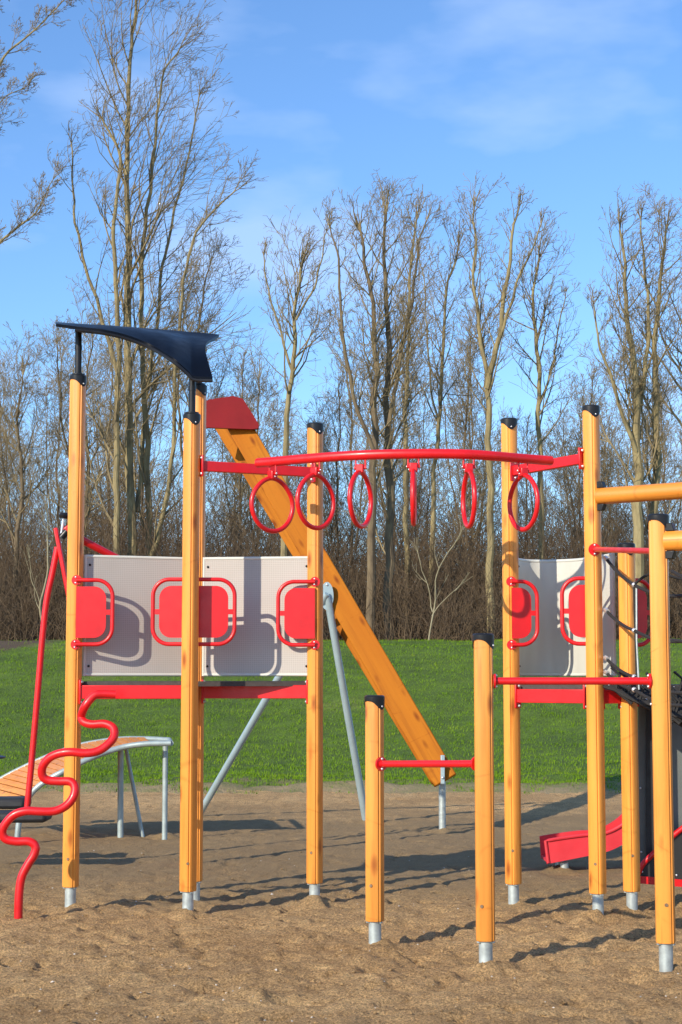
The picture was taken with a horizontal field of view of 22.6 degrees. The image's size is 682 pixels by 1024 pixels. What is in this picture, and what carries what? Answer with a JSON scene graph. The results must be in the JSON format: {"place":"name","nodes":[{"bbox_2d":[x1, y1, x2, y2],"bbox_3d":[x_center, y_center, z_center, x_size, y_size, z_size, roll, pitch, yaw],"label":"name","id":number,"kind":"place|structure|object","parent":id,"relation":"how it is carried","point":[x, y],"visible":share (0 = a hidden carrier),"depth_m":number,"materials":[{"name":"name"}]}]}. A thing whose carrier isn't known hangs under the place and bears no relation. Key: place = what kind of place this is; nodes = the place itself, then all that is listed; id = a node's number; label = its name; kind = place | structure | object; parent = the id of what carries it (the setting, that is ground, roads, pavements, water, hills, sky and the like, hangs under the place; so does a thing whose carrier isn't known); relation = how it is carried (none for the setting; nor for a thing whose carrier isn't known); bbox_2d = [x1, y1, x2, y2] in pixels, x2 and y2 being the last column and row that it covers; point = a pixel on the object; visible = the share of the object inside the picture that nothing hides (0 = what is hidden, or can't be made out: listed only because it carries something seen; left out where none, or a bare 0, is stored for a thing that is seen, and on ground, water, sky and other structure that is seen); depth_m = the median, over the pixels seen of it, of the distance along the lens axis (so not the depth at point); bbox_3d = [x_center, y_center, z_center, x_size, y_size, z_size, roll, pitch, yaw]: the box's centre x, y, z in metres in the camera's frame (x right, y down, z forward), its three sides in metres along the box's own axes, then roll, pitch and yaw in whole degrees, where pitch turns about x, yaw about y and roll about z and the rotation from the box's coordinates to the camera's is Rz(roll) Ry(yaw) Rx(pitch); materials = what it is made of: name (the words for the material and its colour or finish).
{"place":"outdoors","nodes":[
{"label":"outdoors","id":0,"kind":"place"},
{"bbox_2d":[0,790,681,1023],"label":"sand","id":1,"kind":"structure","parent":0,"point":[255,826],"depth_m":10.98,"materials":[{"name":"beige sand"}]},
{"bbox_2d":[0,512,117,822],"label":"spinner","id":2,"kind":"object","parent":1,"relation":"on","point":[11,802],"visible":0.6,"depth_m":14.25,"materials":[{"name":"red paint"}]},
{"bbox_2d":[0,736,173,839],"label":"slatted ramp","id":3,"kind":"structure","parent":1,"relation":"on","point":[13,782],"depth_m":16.94,"materials":[{"name":"wood"}]},
{"bbox_2d":[203,396,455,828],"bbox_3d":[-0.318,1.085,18.727,3.586,5.030,1.066,-2,-6,24],"label":"leaning mast","id":4,"kind":"object","parent":1,"relation":"on","point":[232,421],"visible":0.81,"depth_m":18.34,"materials":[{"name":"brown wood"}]},
{"bbox_2d":[0,322,681,971],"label":"climbing frame","id":5,"kind":"object","parent":1,"relation":"on","point":[192,616],"visible":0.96,"depth_m":11.87,"materials":[{"name":"orange wood"}]},
{"bbox_2d":[249,465,294,533],"bbox_3d":[-0.472,-0.089,11.733,0.383,0.478,0.098,3,-6,-29],"label":"hanging ring","id":6,"kind":"object","parent":5,"relation":"hanging from","point":[272,475],"visible":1,"depth_m":11.72,"materials":[{"name":"red paint"}]},
{"bbox_2d":[295,462,335,529],"bbox_3d":[-0.171,-0.111,11.534,0.382,0.473,0.097,4,-7,-37],"label":"hanging ring","id":7,"kind":"object","parent":5,"relation":"hanging from","point":[315,471],"visible":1,"depth_m":11.52,"materials":[{"name":"red paint"}]},
{"bbox_2d":[347,459,372,528],"bbox_3d":[0.131,-0.124,11.384,0.098,0.475,0.383,-1,-6,13],"label":"hanging ring","id":8,"kind":"object","parent":5,"relation":"hanging from","point":[360,469],"visible":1,"depth_m":11.37,"materials":[{"name":"red paint"}]},
{"bbox_2d":[406,458,420,526],"bbox_3d":[0.482,-0.136,11.315,0.099,0.465,0.388,0,-5,0],"label":"hanging ring","id":9,"kind":"object","parent":5,"relation":"hanging from","point":[413,469],"visible":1,"depth_m":11.21,"materials":[{"name":"red paint"}]},
{"bbox_2d":[461,459,476,528],"bbox_3d":[0.851,-0.126,11.344,0.098,0.479,0.385,0,-5,0],"label":"hanging ring","id":10,"kind":"object","parent":5,"relation":"hanging from","point":[468,468],"visible":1,"depth_m":11.34,"materials":[{"name":"red paint"}]},
{"bbox_2d":[507,463,539,531],"bbox_3d":[1.238,-0.104,11.563,0.097,0.481,0.383,2,-6,-15],"label":"hanging ring","id":11,"kind":"object","parent":5,"relation":"hanging from","point":[523,472],"visible":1,"depth_m":11.55,"materials":[{"name":"red paint"}]},
{"bbox_2d":[603,555,681,726],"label":"rope net","id":12,"kind":"object","parent":5,"relation":"attached to","point":[640,695],"visible":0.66,"depth_m":11.27,"materials":[{"name":"fabric"}]},
{"bbox_2d":[638,705,681,886],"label":"play wall","id":13,"kind":"structure","parent":5,"relation":"attached to","point":[646,814],"depth_m":12.03,"materials":[{"name":"grey plastic"}]},
{"bbox_2d":[539,814,621,867],"bbox_3d":[2.440,2.387,14.255,1.548,1.578,0.473,0,-5,0],"label":"slide","id":14,"kind":"object","parent":1,"relation":"on","point":[558,848],"visible":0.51,"depth_m":14.00,"materials":[{"name":"red plastic"}]},
{"bbox_2d":[0,637,681,793],"bbox_3d":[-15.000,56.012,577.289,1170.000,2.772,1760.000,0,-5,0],"label":"lawn","id":15,"kind":"structure","parent":0,"point":[350,786],"depth_m":31.89,"materials":[{"name":"green plant"}]},
{"bbox_2d":[0,367,41,542],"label":"bare tree","id":16,"kind":"object","parent":15,"relation":"on","point":[9,440],"visible":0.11,"depth_m":84.00,"materials":[{"name":"brown plant"}]},
{"bbox_2d":[0,351,45,545],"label":"bare tree","id":17,"kind":"object","parent":15,"relation":"on","point":[6,447],"visible":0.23,"depth_m":72.26,"materials":[{"name":"brown plant"}]},
{"bbox_2d":[0,425,63,564],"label":"bare tree","id":18,"kind":"object","parent":15,"relation":"on","point":[17,459],"visible":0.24,"depth_m":61.76,"materials":[{"name":"brown plant"}]},
{"bbox_2d":[0,320,68,626],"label":"bare tree","id":19,"kind":"object","parent":15,"relation":"on","point":[21,487],"visible":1,"depth_m":52.55,"materials":[{"name":"brown plant"}]},
{"bbox_2d":[21,493,60,639],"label":"sapling","id":20,"kind":"object","parent":15,"relation":"on","point":[40,602],"visible":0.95,"depth_m":45.24,"materials":[{"name":"brown plant"}]},
{"bbox_2d":[0,0,83,243],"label":"bare tree","id":21,"kind":"object","parent":15,"relation":"on","point":[43,197],"visible":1,"depth_m":49.39,"materials":[{"name":"brown plant"}]},
{"bbox_2d":[0,318,111,551],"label":"bare tree","id":22,"kind":"object","parent":15,"relation":"on","point":[59,444],"visible":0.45,"depth_m":60.41,"materials":[{"name":"brown plant"}]},
{"bbox_2d":[2,277,182,576],"bbox_3d":[-7.506,-1.198,53.519,4.972,12.571,4.382,-2,-6,24],"label":"bare tree","id":23,"kind":"object","parent":15,"relation":"on","point":[87,474],"visible":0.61,"depth_m":53.62,"materials":[{"name":"brown plant"}]},
{"bbox_2d":[58,403,153,540],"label":"bare tree","id":24,"kind":"object","parent":15,"relation":"on","point":[112,470],"visible":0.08,"depth_m":74.44,"materials":[{"name":"brown plant"}]},
{"bbox_2d":[36,322,181,547],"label":"bare tree","id":25,"kind":"object","parent":15,"relation":"on","point":[109,408],"visible":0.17,"depth_m":65.62,"materials":[{"name":"brown plant"}]},
{"bbox_2d":[58,346,176,541],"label":"bare tree","id":26,"kind":"object","parent":15,"relation":"on","point":[120,429],"visible":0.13,"depth_m":82.74,"materials":[{"name":"brown plant"}]},
{"bbox_2d":[27,0,268,555],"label":"bare tree","id":27,"kind":"object","parent":15,"relation":"on","point":[128,360],"visible":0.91,"depth_m":50.72,"materials":[{"name":"brown plant"}]},
{"bbox_2d":[86,317,223,550],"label":"bare tree","id":28,"kind":"object","parent":15,"relation":"on","point":[152,435],"visible":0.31,"depth_m":59.66,"materials":[{"name":"brown plant"}]},
{"bbox_2d":[124,460,223,555],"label":"bare tree","id":29,"kind":"object","parent":15,"relation":"on","point":[173,470],"visible":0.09,"depth_m":65.56,"materials":[{"name":"brown plant"}]},
{"bbox_2d":[132,196,254,463],"bbox_3d":[-4.904,-2.326,54.651,3.789,15.128,3.397,-1,-6,12],"label":"bare tree","id":30,"kind":"object","parent":15,"relation":"on","point":[202,297],"visible":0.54,"depth_m":54.67,"materials":[{"name":"brown plant"}]},
{"bbox_2d":[206,394,263,548],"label":"bare tree","id":31,"kind":"object","parent":15,"relation":"on","point":[229,495],"visible":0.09,"depth_m":74.34,"materials":[{"name":"brown plant"}]},
{"bbox_2d":[205,401,271,556],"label":"bare tree","id":32,"kind":"object","parent":15,"relation":"on","point":[236,493],"visible":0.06,"depth_m":84.17,"materials":[{"name":"brown plant"}]},
{"bbox_2d":[175,338,306,555],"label":"bare tree","id":33,"kind":"object","parent":15,"relation":"on","point":[259,435],"visible":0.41,"depth_m":58.47,"materials":[{"name":"brown plant"}]},
{"bbox_2d":[225,399,321,549],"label":"bare tree","id":34,"kind":"object","parent":15,"relation":"on","point":[293,452],"visible":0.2,"depth_m":81.98,"materials":[{"name":"brown plant"}]},
{"bbox_2d":[213,324,335,549],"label":"bare tree","id":35,"kind":"object","parent":15,"relation":"on","point":[267,420],"visible":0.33,"depth_m":64.72,"materials":[{"name":"brown plant"}]},
{"bbox_2d":[255,431,325,555],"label":"bare tree","id":36,"kind":"object","parent":15,"relation":"on","point":[305,488],"visible":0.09,"depth_m":73.92,"materials":[{"name":"brown plant"}]},
{"bbox_2d":[242,205,358,555],"bbox_3d":[-1.142,-2.279,48.475,3.041,12.931,3.000,-2,-6,22],"label":"bare tree","id":37,"kind":"object","parent":15,"relation":"on","point":[295,317],"visible":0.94,"depth_m":48.64,"materials":[{"name":"brown plant"}]},
{"bbox_2d":[268,428,360,569],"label":"bare tree","id":38,"kind":"object","parent":15,"relation":"on","point":[327,493],"visible":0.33,"depth_m":58.95,"materials":[{"name":"brown plant"}]},
{"bbox_2d":[264,289,416,551],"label":"bare tree","id":39,"kind":"object","parent":15,"relation":"on","point":[351,416],"visible":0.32,"depth_m":72.70,"materials":[{"name":"brown plant"}]},
{"bbox_2d":[0,413,681,640],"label":"undergrowth","id":40,"kind":"object","parent":15,"relation":"on","point":[460,613],"visible":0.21,"depth_m":50.37,"materials":[{"name":"brown plant"}]},
{"bbox_2d":[295,348,386,565],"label":"bare tree","id":41,"kind":"object","parent":15,"relation":"on","point":[339,404],"visible":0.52,"depth_m":60.27,"materials":[{"name":"brown plant"}]},
{"bbox_2d":[306,168,460,640],"bbox_3d":[1.221,-2.810,47.897,4.417,13.833,4.522,0,-5,0],"label":"bare tree","id":42,"kind":"object","parent":15,"relation":"on","point":[388,406],"visible":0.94,"depth_m":47.73,"materials":[{"name":"brown plant"}]},
{"bbox_2d":[333,293,452,548],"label":"bare tree","id":43,"kind":"object","parent":15,"relation":"on","point":[378,406],"visible":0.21,"depth_m":67.74,"materials":[{"name":"brown plant"}]},
{"bbox_2d":[348,316,461,544],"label":"bare tree","id":44,"kind":"object","parent":15,"relation":"on","point":[414,420],"visible":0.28,"depth_m":81.82,"materials":[{"name":"brown plant"}]},
{"bbox_2d":[375,175,454,638],"bbox_3d":[2.253,-2.797,51.538,2.453,15.045,2.232,0,-5,0],"label":"bare tree","id":45,"kind":"object","parent":15,"relation":"on","point":[405,511],"visible":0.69,"depth_m":51.69,"materials":[{"name":"brown plant"}]},
{"bbox_2d":[395,425,467,592],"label":"bare tree","id":46,"kind":"object","parent":15,"relation":"on","point":[420,480],"visible":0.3,"depth_m":61.37,"materials":[{"name":"brown plant"}]},
{"bbox_2d":[410,516,472,639],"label":"sapling","id":47,"kind":"object","parent":15,"relation":"on","point":[433,610],"visible":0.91,"depth_m":45.24,"materials":[{"name":"brown plant"}]},
{"bbox_2d":[397,195,499,638],"bbox_3d":[3.355,-2.486,53.696,3.479,15.187,3.267,0,-5,0],"label":"bare tree","id":48,"kind":"object","parent":15,"relation":"on","point":[436,417],"visible":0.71,"depth_m":53.74,"materials":[{"name":"brown plant"}]},
{"bbox_2d":[409,371,500,560],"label":"bare tree","id":49,"kind":"object","parent":15,"relation":"on","point":[469,437],"visible":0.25,"depth_m":60.71,"materials":[{"name":"brown plant"}]},
{"bbox_2d":[410,304,518,548],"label":"bare tree","id":50,"kind":"object","parent":15,"relation":"on","point":[491,393],"visible":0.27,"depth_m":84.63,"materials":[{"name":"brown plant"}]},
{"bbox_2d":[408,305,521,584],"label":"bare tree","id":51,"kind":"object","parent":15,"relation":"on","point":[465,406],"visible":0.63,"depth_m":57.47,"materials":[{"name":"brown plant"}]},
{"bbox_2d":[448,171,565,633],"bbox_3d":[4.453,-2.863,48.319,2.911,14.188,3.163,4,-7,-33],"label":"bare tree","id":52,"kind":"object","parent":15,"relation":"on","point":[489,377],"visible":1,"depth_m":48.44,"materials":[{"name":"brown plant"}]},
{"bbox_2d":[478,405,571,553],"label":"bare tree","id":53,"kind":"object","parent":15,"relation":"on","point":[526,452],"visible":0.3,"depth_m":66.16,"materials":[{"name":"brown plant"}]},
{"bbox_2d":[475,211,591,559],"bbox_3d":[5.639,-2.344,50.431,3.705,13.728,3.565,4,-7,-32],"label":"bare tree","id":54,"kind":"object","parent":15,"relation":"on","point":[538,410],"visible":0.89,"depth_m":50.64,"materials":[{"name":"brown plant"}]},
{"bbox_2d":[498,429,573,555],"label":"bare tree","id":55,"kind":"object","parent":15,"relation":"on","point":[536,483],"visible":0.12,"depth_m":75.01,"materials":[{"name":"brown plant"}]},
{"bbox_2d":[532,371,628,557],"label":"bare tree","id":56,"kind":"object","parent":15,"relation":"on","point":[558,478],"visible":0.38,"depth_m":65.79,"materials":[{"name":"brown plant"}]},
{"bbox_2d":[544,387,628,554],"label":"bare tree","id":57,"kind":"object","parent":15,"relation":"on","point":[602,456],"visible":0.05,"depth_m":71.85,"materials":[{"name":"brown plant"}]},
{"bbox_2d":[517,356,666,557],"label":"bare tree","id":58,"kind":"object","parent":15,"relation":"on","point":[569,491],"visible":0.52,"depth_m":59.64,"materials":[{"name":"brown plant"}]},
{"bbox_2d":[554,359,631,538],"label":"bare tree","id":59,"kind":"object","parent":15,"relation":"on","point":[611,423],"visible":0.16,"depth_m":81.49,"materials":[{"name":"brown plant"}]},
{"bbox_2d":[546,429,644,557],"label":"bare tree","id":60,"kind":"object","parent":15,"relation":"on","point":[606,472],"visible":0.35,"depth_m":59.33,"materials":[{"name":"brown plant"}]},
{"bbox_2d":[563,183,681,639],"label":"bare tree","id":61,"kind":"object","parent":15,"relation":"on","point":[637,390],"visible":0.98,"depth_m":47.11,"materials":[{"name":"brown plant"}]},
{"bbox_2d":[577,313,681,563],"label":"bare tree","id":62,"kind":"object","parent":15,"relation":"on","point":[619,415],"visible":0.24,"depth_m":61.57,"materials":[{"name":"brown plant"}]},
{"bbox_2d":[601,198,681,426],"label":"bare tree","id":63,"kind":"object","parent":15,"relation":"on","point":[664,339],"visible":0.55,"depth_m":49.84,"materials":[{"name":"brown plant"}]},
{"bbox_2d":[611,358,681,566],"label":"bare tree","id":64,"kind":"object","parent":15,"relation":"on","point":[679,436],"visible":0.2,"depth_m":67.84,"materials":[{"name":"brown plant"}]},
{"bbox_2d":[622,374,681,538],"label":"bare tree","id":65,"kind":"object","parent":15,"relation":"on","point":[674,391],"visible":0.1,"depth_m":80.96,"materials":[{"name":"brown plant"}]},
{"bbox_2d":[0,0,681,570],"label":"sky","id":66,"kind":"structure","parent":0,"point":[575,102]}
]}

